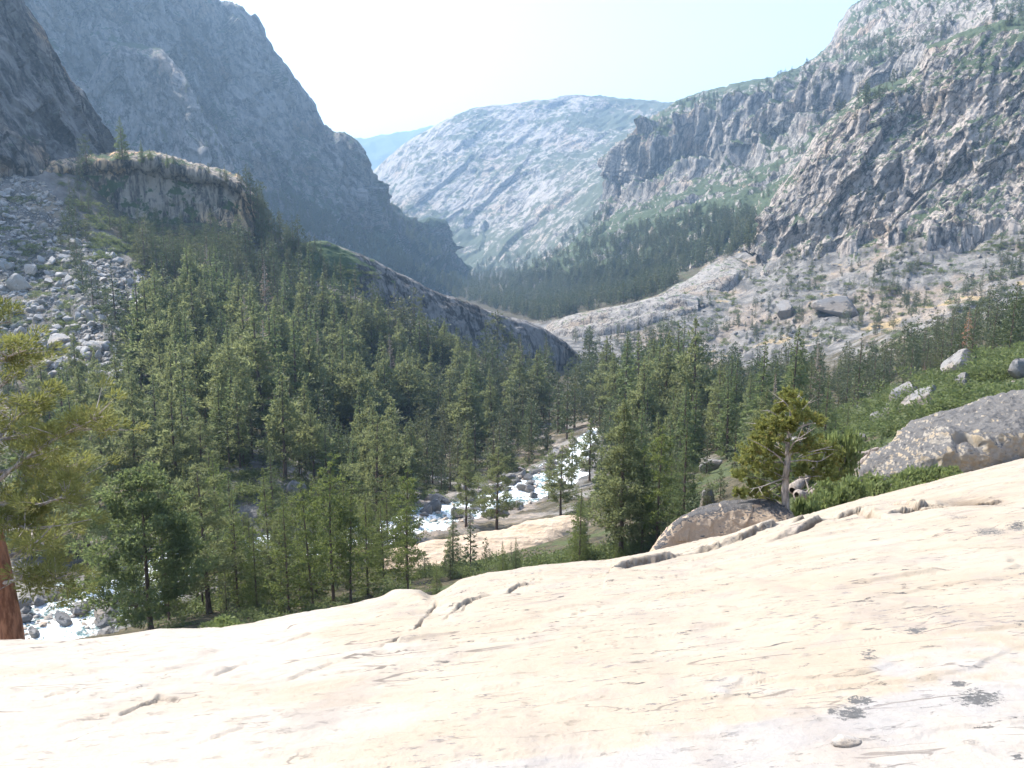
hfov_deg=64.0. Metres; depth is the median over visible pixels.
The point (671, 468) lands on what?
young fir tree
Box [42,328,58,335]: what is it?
boulder
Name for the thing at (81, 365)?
pine tree
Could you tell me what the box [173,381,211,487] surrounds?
fir tree
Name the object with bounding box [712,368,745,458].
fir tree
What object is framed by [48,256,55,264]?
boulder
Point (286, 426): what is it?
pine tree
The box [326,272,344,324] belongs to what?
fir tree
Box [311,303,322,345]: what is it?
fir tree
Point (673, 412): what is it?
pine tree
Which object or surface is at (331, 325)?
pine tree
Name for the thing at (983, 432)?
rock outcrop
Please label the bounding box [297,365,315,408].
fir tree
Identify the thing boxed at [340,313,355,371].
fir tree
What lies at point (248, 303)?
fir tree
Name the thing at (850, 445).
bush
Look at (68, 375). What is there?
fir tree
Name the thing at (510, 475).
boulder
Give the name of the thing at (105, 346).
boulder
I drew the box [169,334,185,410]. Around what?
fir tree
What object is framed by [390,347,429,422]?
pine tree
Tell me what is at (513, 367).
pine tree
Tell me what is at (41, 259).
boulder
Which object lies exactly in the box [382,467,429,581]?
lodgepole pine tree
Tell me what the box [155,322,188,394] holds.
pine tree
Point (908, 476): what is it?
bush
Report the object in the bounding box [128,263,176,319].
pine tree
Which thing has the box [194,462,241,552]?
lodgepole pine tree
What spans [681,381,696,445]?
fir tree
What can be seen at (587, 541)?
fir tree
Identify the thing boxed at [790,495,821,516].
bush
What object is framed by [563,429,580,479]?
lodgepole pine tree
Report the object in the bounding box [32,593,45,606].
boulder
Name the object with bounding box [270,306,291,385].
fir tree
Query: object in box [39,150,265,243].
cliff
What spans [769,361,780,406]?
fir tree
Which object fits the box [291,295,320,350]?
pine tree
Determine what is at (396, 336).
pine tree
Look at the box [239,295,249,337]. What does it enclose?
dead fir tree
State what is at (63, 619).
boulder
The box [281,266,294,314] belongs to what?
fir tree
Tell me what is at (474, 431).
fir tree
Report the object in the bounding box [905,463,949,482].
bush
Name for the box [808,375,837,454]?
fir tree
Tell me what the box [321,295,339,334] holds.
fir tree
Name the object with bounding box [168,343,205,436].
lodgepole pine tree
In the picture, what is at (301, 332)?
fir tree
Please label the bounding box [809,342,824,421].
dead fir tree
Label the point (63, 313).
boulder
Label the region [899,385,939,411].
boulder
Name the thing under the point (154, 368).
pine tree
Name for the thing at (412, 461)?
pine tree
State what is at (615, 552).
young fir tree
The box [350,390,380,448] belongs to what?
pine tree
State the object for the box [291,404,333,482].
pine tree
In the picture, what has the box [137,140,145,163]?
fir tree
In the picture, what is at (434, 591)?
young fir tree
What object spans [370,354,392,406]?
pine tree
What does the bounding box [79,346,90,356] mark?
boulder
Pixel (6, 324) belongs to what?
boulder
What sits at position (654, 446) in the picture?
pine tree
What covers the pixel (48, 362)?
boulder
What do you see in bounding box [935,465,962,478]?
bush
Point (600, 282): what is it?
forest
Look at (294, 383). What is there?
fir tree
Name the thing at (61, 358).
boulder
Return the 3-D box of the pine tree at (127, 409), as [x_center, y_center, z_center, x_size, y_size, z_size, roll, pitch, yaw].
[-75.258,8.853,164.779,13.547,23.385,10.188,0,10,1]
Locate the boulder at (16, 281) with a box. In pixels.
[5,273,31,290]
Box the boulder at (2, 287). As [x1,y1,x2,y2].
[0,284,5,290]
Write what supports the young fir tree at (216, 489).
on the ground
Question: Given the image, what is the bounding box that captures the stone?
[832,734,861,747]
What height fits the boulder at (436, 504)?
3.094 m
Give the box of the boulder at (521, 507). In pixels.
[518,501,523,509]
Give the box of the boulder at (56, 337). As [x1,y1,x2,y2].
[48,333,72,348]
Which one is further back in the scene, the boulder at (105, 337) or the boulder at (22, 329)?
the boulder at (22, 329)
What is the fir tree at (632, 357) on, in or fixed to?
on the ground
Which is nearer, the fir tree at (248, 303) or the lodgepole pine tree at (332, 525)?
the lodgepole pine tree at (332, 525)
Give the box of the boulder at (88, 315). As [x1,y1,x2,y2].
[83,311,94,318]
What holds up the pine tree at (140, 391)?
on the ground
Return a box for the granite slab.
[0,458,1023,767]
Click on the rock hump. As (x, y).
(528, 533)
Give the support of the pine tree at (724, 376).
on the ground
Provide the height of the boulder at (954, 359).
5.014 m
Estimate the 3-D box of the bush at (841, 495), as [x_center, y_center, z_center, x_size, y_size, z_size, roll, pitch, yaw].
[9.479,3.704,24.794,1.550,1.424,1.585,5,11,25]
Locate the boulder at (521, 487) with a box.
[516,483,526,490]
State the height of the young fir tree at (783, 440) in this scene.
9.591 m
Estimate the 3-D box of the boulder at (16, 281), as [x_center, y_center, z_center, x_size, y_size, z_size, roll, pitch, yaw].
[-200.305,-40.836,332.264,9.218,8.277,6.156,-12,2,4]
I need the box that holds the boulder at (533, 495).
[529,492,537,497]
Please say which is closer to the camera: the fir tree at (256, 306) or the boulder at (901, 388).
the boulder at (901, 388)
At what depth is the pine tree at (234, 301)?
307.33 m
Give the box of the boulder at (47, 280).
[44,278,52,283]
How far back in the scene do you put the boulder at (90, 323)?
297.21 m
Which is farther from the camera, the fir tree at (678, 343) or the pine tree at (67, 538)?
the fir tree at (678, 343)
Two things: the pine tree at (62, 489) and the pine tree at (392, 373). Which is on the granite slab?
the pine tree at (62, 489)
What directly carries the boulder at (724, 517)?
on the ground
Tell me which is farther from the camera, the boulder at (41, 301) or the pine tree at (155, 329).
the boulder at (41, 301)
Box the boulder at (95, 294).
[88,291,101,297]
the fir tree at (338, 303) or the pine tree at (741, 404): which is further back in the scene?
the fir tree at (338, 303)
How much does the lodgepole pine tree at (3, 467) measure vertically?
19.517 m
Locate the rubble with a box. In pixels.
[0,174,1023,638]
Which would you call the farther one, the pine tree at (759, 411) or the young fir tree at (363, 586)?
the pine tree at (759, 411)
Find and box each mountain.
[24,0,472,295]
[87,42,234,171]
[373,94,673,272]
[508,0,1023,290]
[744,17,1023,275]
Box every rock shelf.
[544,293,697,336]
[655,257,747,296]
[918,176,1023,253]
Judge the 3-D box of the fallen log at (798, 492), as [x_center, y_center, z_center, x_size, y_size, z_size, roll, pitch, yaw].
[9.642,3.502,26.876,0.624,0.623,1.271,9,14,44]
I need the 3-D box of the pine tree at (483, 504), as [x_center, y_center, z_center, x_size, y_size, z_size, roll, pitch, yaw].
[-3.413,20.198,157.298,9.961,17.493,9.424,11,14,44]
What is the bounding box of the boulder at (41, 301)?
[35,299,45,304]
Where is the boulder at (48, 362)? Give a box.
[42,359,53,368]
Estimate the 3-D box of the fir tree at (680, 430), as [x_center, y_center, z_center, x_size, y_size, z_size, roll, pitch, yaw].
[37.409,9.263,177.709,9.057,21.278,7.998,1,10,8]
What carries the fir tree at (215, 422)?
on the ground
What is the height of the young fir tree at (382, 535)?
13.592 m
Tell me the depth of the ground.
519.17 m
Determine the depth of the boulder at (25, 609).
108.33 m
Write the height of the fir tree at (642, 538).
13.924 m
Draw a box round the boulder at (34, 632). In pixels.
[28,626,39,638]
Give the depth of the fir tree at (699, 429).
187.29 m
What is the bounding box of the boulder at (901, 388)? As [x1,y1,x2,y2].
[889,381,917,400]
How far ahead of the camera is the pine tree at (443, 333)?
415.50 m
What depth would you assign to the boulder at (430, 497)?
189.35 m
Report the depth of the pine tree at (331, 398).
263.01 m
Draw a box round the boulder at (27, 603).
[18,596,32,608]
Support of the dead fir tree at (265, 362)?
on the ground
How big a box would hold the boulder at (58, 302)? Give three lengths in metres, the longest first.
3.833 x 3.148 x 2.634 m
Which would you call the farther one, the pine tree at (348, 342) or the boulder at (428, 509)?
the pine tree at (348, 342)
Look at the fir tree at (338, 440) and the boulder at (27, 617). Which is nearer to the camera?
the boulder at (27, 617)
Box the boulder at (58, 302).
[55,300,63,307]
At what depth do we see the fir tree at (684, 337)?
367.74 m
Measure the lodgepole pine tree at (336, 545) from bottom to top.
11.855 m
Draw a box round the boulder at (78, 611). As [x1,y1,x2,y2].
[72,601,88,615]
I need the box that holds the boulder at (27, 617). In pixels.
[21,614,32,622]
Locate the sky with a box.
[220,0,859,138]
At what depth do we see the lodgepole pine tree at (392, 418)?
212.80 m
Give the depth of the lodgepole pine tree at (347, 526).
138.20 m
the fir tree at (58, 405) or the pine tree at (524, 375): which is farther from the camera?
the pine tree at (524, 375)
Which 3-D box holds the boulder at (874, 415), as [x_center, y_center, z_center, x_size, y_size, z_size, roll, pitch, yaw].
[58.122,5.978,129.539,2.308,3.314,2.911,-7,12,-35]
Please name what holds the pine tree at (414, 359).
on the ground
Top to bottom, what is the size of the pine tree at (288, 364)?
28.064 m
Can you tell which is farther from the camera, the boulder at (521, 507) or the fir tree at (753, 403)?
the boulder at (521, 507)
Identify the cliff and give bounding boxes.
[0,0,117,177]
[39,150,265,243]
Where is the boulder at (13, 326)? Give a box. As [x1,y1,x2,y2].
[9,323,16,328]
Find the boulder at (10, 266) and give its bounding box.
[4,264,14,269]
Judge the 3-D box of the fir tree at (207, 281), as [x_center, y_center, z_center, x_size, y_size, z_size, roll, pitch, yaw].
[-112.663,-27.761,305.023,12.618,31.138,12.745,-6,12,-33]
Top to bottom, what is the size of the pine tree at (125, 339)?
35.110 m
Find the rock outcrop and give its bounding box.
[853,389,1023,481]
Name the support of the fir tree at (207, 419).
on the ground
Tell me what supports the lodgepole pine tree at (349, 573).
on the ground
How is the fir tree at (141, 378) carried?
on the ground
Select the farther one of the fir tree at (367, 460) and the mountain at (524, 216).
the mountain at (524, 216)
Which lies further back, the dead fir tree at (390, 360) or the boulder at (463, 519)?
the dead fir tree at (390, 360)
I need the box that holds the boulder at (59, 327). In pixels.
[52,324,62,330]
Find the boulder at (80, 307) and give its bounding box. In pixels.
[77,305,88,311]
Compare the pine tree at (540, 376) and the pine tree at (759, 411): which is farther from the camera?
the pine tree at (540, 376)
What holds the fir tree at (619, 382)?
on the ground
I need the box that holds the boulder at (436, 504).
[426,499,441,510]
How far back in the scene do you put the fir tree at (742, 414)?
185.29 m
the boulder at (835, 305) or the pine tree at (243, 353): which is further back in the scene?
the boulder at (835, 305)
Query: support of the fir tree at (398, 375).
on the ground
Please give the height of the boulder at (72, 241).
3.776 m
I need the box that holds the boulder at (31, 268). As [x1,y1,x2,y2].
[24,264,36,276]
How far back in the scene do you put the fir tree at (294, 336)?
282.84 m
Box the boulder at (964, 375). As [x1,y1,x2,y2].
[955,372,970,388]
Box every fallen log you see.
[789,473,809,493]
[793,480,816,499]
[855,447,878,459]
[857,448,872,466]
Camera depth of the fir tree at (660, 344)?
264.20 m
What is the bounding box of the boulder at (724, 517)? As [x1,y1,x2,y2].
[649,498,795,551]
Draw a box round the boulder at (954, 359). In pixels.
[940,348,976,373]
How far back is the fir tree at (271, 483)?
150.39 m
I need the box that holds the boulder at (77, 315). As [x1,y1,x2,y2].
[74,312,82,321]
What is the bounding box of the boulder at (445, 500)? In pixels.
[435,493,448,502]
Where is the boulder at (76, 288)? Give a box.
[72,286,80,291]
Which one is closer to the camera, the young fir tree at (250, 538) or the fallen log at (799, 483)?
the fallen log at (799, 483)
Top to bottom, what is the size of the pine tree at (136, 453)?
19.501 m
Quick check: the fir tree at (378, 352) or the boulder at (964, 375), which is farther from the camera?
the fir tree at (378, 352)
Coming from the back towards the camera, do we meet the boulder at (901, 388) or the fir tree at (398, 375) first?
the fir tree at (398, 375)
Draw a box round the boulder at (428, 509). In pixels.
[422,504,432,513]
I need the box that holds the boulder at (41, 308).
[35,305,44,312]
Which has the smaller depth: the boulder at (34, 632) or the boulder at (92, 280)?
the boulder at (34, 632)
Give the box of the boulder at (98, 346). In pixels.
[91,342,102,351]
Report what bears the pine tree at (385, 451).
on the ground
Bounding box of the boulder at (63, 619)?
[54,612,72,626]
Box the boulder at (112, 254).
[110,252,117,259]
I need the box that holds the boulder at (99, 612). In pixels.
[94,605,118,617]
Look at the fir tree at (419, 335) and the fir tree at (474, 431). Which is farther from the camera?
the fir tree at (419, 335)
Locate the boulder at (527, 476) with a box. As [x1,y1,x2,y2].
[523,473,532,479]
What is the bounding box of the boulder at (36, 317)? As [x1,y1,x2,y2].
[32,314,42,320]
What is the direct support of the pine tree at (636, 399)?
on the ground
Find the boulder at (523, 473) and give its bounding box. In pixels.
[518,470,525,476]
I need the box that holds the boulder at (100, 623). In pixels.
[94,614,112,627]
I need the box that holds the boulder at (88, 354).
[82,351,92,359]
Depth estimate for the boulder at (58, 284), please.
334.85 m
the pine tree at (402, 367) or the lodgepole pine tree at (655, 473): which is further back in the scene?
the pine tree at (402, 367)
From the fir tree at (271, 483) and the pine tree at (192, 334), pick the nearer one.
the fir tree at (271, 483)
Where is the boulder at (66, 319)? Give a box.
[64,317,73,322]
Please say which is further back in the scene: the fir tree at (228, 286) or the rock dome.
the rock dome
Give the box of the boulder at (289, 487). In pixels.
[286,480,305,494]
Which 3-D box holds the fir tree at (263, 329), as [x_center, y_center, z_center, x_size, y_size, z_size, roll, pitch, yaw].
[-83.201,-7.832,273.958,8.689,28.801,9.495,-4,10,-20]
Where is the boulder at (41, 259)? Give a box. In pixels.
[37,255,45,262]
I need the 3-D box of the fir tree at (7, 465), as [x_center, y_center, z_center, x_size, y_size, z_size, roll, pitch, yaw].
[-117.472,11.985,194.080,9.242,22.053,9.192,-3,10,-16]
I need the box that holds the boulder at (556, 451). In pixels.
[550,449,561,456]
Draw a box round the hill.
[354,125,432,169]
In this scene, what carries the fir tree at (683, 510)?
on the ground
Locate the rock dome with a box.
[283,241,580,371]
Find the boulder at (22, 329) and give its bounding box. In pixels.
[16,326,26,333]
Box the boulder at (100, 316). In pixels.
[98,314,106,321]
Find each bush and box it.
[198,614,244,627]
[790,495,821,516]
[804,482,853,509]
[813,473,887,501]
[819,424,863,481]
[858,468,914,496]
[888,467,928,487]
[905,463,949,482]
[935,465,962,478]
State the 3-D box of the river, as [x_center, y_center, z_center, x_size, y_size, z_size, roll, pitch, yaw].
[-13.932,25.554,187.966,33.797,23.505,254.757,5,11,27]
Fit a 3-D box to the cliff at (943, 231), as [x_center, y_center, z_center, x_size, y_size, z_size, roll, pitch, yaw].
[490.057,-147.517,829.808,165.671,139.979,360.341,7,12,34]
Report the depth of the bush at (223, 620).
16.30 m
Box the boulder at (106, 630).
[97,624,115,634]
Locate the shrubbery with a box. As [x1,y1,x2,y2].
[0,173,1023,628]
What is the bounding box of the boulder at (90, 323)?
[87,321,95,326]
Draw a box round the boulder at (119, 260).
[111,257,124,264]
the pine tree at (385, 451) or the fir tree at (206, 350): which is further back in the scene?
the fir tree at (206, 350)
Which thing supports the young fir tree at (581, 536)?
on the ground
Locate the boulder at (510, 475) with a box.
[502,473,515,479]
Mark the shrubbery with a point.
(984, 377)
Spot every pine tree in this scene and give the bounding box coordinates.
[0,295,150,639]
[0,443,15,536]
[18,351,60,422]
[43,433,123,577]
[45,459,224,629]
[47,416,118,559]
[51,333,98,404]
[57,365,105,435]
[81,350,111,403]
[81,427,130,509]
[82,398,112,505]
[90,360,112,435]
[94,354,137,436]
[103,371,161,472]
[105,353,157,428]
[108,407,154,500]
[114,276,165,385]
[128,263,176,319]
[128,290,169,398]
[132,285,167,362]
[138,520,191,619]
[141,386,206,510]
[141,470,175,538]
[144,299,200,367]
[145,346,166,403]
[146,341,203,422]
[147,148,152,160]
[147,379,179,463]
[151,463,247,613]
[152,305,208,372]
[155,315,185,371]
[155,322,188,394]
[166,396,218,481]
[166,414,225,510]
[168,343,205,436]
[170,243,213,299]
[172,278,189,313]
[173,335,212,411]
[174,270,216,353]
[184,320,202,354]
[185,447,235,528]
[187,326,239,400]
[187,344,196,392]
[188,277,223,325]
[188,511,215,603]
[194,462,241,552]
[199,336,258,438]
[206,352,234,428]
[215,273,264,328]
[216,332,257,415]
[220,319,238,349]
[222,277,247,327]
[223,297,277,370]
[226,376,253,467]
[231,301,295,439]
[234,512,256,551]
[236,326,273,420]
[238,281,266,330]
[240,280,265,316]
[250,374,318,478]
[250,509,303,596]
[261,296,302,361]
[278,501,308,555]
[279,480,338,606]
[281,338,318,394]
[288,373,328,464]
[290,321,337,400]
[291,268,319,319]
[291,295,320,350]
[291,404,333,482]
[299,451,356,604]
[308,476,335,536]
[311,272,336,334]
[312,342,325,405]
[314,355,356,432]
[316,483,348,571]
[319,330,330,377]
[322,302,351,356]
[325,318,361,371]
[326,349,368,433]
[326,510,349,589]
[327,480,373,602]
[328,353,344,386]
[334,350,383,418]
[334,491,357,540]
[338,415,414,530]
[341,281,365,323]
[343,290,378,341]
[346,300,370,359]
[346,351,376,433]
[346,497,380,550]
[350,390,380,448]
[353,317,375,378]
[354,401,386,487]
[360,506,381,571]
[361,417,405,498]
[363,361,377,408]
[364,297,395,350]
[370,342,404,403]
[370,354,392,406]
[371,364,391,416]
[378,424,413,483]
[381,396,403,445]
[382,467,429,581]
[383,318,418,366]
[385,411,402,458]
[389,423,424,502]
[389,500,429,588]
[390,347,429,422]
[403,353,436,430]
[404,418,434,488]
[405,349,433,399]
[423,347,441,403]
[425,321,463,372]
[432,372,463,438]
[441,336,474,384]
[444,368,487,444]
[452,459,487,526]
[455,342,486,403]
[456,421,478,486]
[471,446,522,529]
[478,369,508,447]
[499,350,542,415]
[500,346,531,413]
[517,349,555,422]
[540,444,582,515]
[540,446,555,498]
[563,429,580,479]
[571,416,608,481]
[578,398,662,549]
[586,336,617,394]
[594,353,628,407]
[618,354,670,428]
[634,339,661,403]
[638,412,680,487]
[638,424,677,542]
[646,330,681,414]
[657,316,719,417]
[658,360,692,411]
[663,389,692,455]
[702,363,735,437]
[705,364,737,427]
[729,385,849,509]
[730,405,790,495]
[733,371,756,423]
[742,385,781,436]
[780,340,823,405]
[834,359,844,388]
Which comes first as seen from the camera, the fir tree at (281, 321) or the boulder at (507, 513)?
the boulder at (507, 513)
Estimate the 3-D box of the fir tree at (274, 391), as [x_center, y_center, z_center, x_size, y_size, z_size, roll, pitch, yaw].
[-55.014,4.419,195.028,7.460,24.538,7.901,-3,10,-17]
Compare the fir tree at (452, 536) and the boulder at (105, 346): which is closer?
the fir tree at (452, 536)
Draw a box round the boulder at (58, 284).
[55,281,62,286]
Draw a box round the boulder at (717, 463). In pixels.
[699,459,722,472]
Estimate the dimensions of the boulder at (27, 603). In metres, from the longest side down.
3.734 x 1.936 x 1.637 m
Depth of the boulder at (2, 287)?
328.89 m
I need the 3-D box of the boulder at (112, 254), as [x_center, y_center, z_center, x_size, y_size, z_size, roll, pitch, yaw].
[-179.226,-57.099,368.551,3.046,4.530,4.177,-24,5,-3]
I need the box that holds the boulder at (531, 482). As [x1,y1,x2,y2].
[525,480,535,484]
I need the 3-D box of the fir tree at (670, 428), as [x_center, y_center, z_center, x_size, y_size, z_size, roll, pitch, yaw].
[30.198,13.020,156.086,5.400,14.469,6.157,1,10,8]
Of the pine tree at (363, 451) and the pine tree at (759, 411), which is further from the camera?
the pine tree at (363, 451)
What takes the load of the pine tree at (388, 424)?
on the ground
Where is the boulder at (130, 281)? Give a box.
[125,278,134,284]
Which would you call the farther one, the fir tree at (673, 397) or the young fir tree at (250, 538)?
the fir tree at (673, 397)
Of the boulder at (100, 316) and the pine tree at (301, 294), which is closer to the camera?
the boulder at (100, 316)
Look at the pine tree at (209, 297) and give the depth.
296.75 m
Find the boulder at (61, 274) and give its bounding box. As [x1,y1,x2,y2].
[55,272,67,277]
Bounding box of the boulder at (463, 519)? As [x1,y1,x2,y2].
[462,517,473,522]
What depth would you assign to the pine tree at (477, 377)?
377.44 m
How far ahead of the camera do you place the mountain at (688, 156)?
1629.14 m
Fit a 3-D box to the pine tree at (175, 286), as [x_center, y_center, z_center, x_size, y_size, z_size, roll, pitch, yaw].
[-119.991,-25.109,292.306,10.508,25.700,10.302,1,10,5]
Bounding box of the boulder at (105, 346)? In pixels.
[102,340,109,350]
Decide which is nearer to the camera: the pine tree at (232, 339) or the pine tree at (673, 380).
the pine tree at (232, 339)
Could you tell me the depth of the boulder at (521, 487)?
210.43 m
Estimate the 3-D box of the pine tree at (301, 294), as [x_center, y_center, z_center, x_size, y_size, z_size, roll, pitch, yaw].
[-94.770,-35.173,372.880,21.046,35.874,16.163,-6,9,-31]
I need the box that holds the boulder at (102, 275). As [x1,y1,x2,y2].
[98,273,107,276]
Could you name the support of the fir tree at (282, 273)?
on the ground
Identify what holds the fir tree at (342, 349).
on the ground
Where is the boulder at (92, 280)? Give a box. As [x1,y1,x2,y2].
[88,278,96,284]
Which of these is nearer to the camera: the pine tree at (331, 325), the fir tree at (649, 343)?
the fir tree at (649, 343)
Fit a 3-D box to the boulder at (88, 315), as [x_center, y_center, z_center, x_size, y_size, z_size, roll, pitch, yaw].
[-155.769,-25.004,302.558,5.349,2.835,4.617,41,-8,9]
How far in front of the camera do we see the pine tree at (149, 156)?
439.05 m
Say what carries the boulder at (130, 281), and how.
on the ground
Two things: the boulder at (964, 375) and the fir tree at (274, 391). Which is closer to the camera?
the boulder at (964, 375)
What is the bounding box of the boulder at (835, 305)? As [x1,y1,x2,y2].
[810,296,859,317]
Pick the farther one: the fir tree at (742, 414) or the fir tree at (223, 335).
the fir tree at (223, 335)
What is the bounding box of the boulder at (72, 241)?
[69,238,79,245]
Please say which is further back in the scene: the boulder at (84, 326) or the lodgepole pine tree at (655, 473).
the boulder at (84, 326)
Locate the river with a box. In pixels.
[23,428,601,639]
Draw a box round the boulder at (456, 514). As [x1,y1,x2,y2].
[450,506,462,517]
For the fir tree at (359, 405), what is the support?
on the ground
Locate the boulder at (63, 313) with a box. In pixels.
[55,312,65,319]
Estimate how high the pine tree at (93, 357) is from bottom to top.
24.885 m
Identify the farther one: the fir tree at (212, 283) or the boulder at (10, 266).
the boulder at (10, 266)
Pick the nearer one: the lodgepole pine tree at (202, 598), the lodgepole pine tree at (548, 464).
the lodgepole pine tree at (202, 598)
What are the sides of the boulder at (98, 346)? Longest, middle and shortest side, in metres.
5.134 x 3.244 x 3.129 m
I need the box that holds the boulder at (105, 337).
[103,331,111,340]
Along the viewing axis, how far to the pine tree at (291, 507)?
126.31 m
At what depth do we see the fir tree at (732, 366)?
229.28 m
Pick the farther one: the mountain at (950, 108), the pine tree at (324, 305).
the mountain at (950, 108)
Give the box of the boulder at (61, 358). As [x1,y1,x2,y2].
[54,356,63,363]
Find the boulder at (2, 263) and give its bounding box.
[0,260,9,268]
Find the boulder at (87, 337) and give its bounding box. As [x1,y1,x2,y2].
[83,334,90,340]
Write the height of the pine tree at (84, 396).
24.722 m
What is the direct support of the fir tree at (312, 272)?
on the ground
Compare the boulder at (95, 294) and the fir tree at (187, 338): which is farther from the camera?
the boulder at (95, 294)
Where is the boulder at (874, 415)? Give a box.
[869,411,882,421]
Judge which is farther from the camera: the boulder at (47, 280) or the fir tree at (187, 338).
the boulder at (47, 280)
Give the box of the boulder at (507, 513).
[494,507,509,514]
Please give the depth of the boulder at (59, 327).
300.04 m
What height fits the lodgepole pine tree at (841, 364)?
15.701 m
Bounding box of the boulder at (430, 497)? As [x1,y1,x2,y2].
[424,494,441,500]
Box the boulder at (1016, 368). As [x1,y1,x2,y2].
[1008,358,1023,378]
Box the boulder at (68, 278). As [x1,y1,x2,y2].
[64,274,73,281]
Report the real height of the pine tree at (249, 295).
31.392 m
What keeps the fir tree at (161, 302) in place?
on the ground
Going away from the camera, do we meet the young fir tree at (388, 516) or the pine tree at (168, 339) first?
the young fir tree at (388, 516)
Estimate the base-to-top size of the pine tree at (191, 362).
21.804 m
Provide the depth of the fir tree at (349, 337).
336.30 m
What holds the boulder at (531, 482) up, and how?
in the river
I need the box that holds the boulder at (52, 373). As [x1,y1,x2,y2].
[48,370,58,376]
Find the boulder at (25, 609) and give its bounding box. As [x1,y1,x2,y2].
[20,606,31,613]
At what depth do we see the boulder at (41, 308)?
313.98 m
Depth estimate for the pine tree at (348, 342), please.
329.10 m
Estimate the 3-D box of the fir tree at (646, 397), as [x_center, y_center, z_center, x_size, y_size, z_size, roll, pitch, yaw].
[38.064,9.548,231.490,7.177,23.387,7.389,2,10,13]
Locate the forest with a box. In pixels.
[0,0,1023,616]
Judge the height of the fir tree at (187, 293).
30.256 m
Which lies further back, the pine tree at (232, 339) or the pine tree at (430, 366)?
the pine tree at (430, 366)
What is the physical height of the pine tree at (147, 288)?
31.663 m
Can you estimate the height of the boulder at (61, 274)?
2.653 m
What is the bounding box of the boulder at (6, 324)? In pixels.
[0,318,8,326]
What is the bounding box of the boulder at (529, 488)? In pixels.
[525,484,534,492]
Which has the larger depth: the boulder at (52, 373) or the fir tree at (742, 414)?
the boulder at (52, 373)
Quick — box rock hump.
[384,515,590,569]
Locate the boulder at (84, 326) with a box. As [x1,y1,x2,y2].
[81,324,87,329]
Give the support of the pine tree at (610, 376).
on the ground
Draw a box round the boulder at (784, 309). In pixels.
[776,300,793,319]
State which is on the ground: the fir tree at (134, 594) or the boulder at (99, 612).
the fir tree at (134, 594)
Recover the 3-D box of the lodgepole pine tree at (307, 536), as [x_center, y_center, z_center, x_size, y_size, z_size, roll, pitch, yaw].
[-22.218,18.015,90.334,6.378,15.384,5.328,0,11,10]
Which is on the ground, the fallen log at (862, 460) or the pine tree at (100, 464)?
the pine tree at (100, 464)
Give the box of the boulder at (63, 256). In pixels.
[57,254,68,258]
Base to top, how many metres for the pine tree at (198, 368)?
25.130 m
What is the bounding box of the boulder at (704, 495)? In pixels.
[700,489,713,506]
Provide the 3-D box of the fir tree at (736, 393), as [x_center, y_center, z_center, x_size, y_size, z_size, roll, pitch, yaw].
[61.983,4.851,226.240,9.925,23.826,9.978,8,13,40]
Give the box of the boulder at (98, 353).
[95,350,101,358]
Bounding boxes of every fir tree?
[0,412,44,555]
[2,390,27,475]
[33,453,81,559]
[49,367,70,452]
[50,382,79,458]
[60,365,80,418]
[111,528,153,619]
[113,118,130,161]
[121,271,153,387]
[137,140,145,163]
[141,525,198,620]
[143,373,168,466]
[148,272,170,325]
[165,281,180,321]
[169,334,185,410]
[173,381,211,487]
[177,239,208,305]
[177,309,196,357]
[177,465,199,532]
[186,266,207,333]
[192,328,218,416]
[197,454,247,598]
[199,267,218,320]
[203,246,210,284]
[204,245,223,309]
[204,470,261,603]
[204,488,260,607]
[205,363,223,441]
[206,268,220,317]
[207,244,230,311]
[207,380,230,452]
[214,260,230,311]
[215,367,254,458]
[216,301,226,348]
[220,314,230,346]
[224,263,237,323]
[238,523,275,609]
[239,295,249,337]
[240,513,266,585]
[244,467,287,595]
[245,287,257,332]
[253,442,286,528]
[254,304,261,344]
[259,260,272,319]
[259,318,266,341]
[259,320,277,431]
[260,490,314,615]
[261,305,286,399]
[267,353,290,449]
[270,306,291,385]
[276,262,295,312]
[278,316,286,358]
[279,291,297,337]
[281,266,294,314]
[282,315,317,424]
[285,474,343,597]
[286,317,305,371]
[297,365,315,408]
[298,309,313,356]
[302,302,323,361]
[305,244,318,295]
[306,317,317,365]
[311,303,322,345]
[314,422,339,493]
[315,344,343,423]
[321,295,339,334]
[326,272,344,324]
[328,416,351,481]
[335,327,350,387]
[335,459,360,543]
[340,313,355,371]
[340,428,364,505]
[345,322,354,360]
[347,482,392,595]
[348,381,366,455]
[361,416,382,490]
[368,494,400,581]
[373,333,389,370]
[377,473,403,548]
[379,356,402,429]
[387,333,394,378]
[394,338,405,375]
[394,350,403,414]
[410,311,437,371]
[429,561,443,594]
[441,506,462,571]
[454,357,487,453]
[464,351,481,430]
[498,543,508,570]
[509,540,521,569]
[535,344,547,381]
[563,488,594,561]
[565,498,591,557]
[591,444,609,493]
[601,331,636,439]
[611,541,619,557]
[618,334,663,438]
[620,447,660,553]
[621,330,637,379]
[627,399,650,478]
[638,378,654,439]
[645,341,651,372]
[651,370,661,427]
[652,336,663,413]
[656,415,683,486]
[660,415,701,530]
[661,451,682,519]
[662,323,686,422]
[667,380,702,470]
[668,386,681,445]
[675,319,693,377]
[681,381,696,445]
[682,381,706,463]
[689,342,703,399]
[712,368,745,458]
[727,355,740,405]
[729,359,743,430]
[733,375,753,442]
[736,334,775,452]
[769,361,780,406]
[772,412,795,460]
[778,324,813,437]
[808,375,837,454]
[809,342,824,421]
[827,397,840,437]
[961,309,977,348]
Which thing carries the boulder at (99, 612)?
in the river
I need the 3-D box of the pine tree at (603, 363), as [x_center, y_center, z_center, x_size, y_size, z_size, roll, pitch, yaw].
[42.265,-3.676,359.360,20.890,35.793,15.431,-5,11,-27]
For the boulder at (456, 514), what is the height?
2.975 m
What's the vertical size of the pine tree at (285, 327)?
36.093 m
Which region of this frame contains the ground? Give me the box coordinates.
[0,160,1023,639]
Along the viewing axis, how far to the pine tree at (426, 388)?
335.02 m

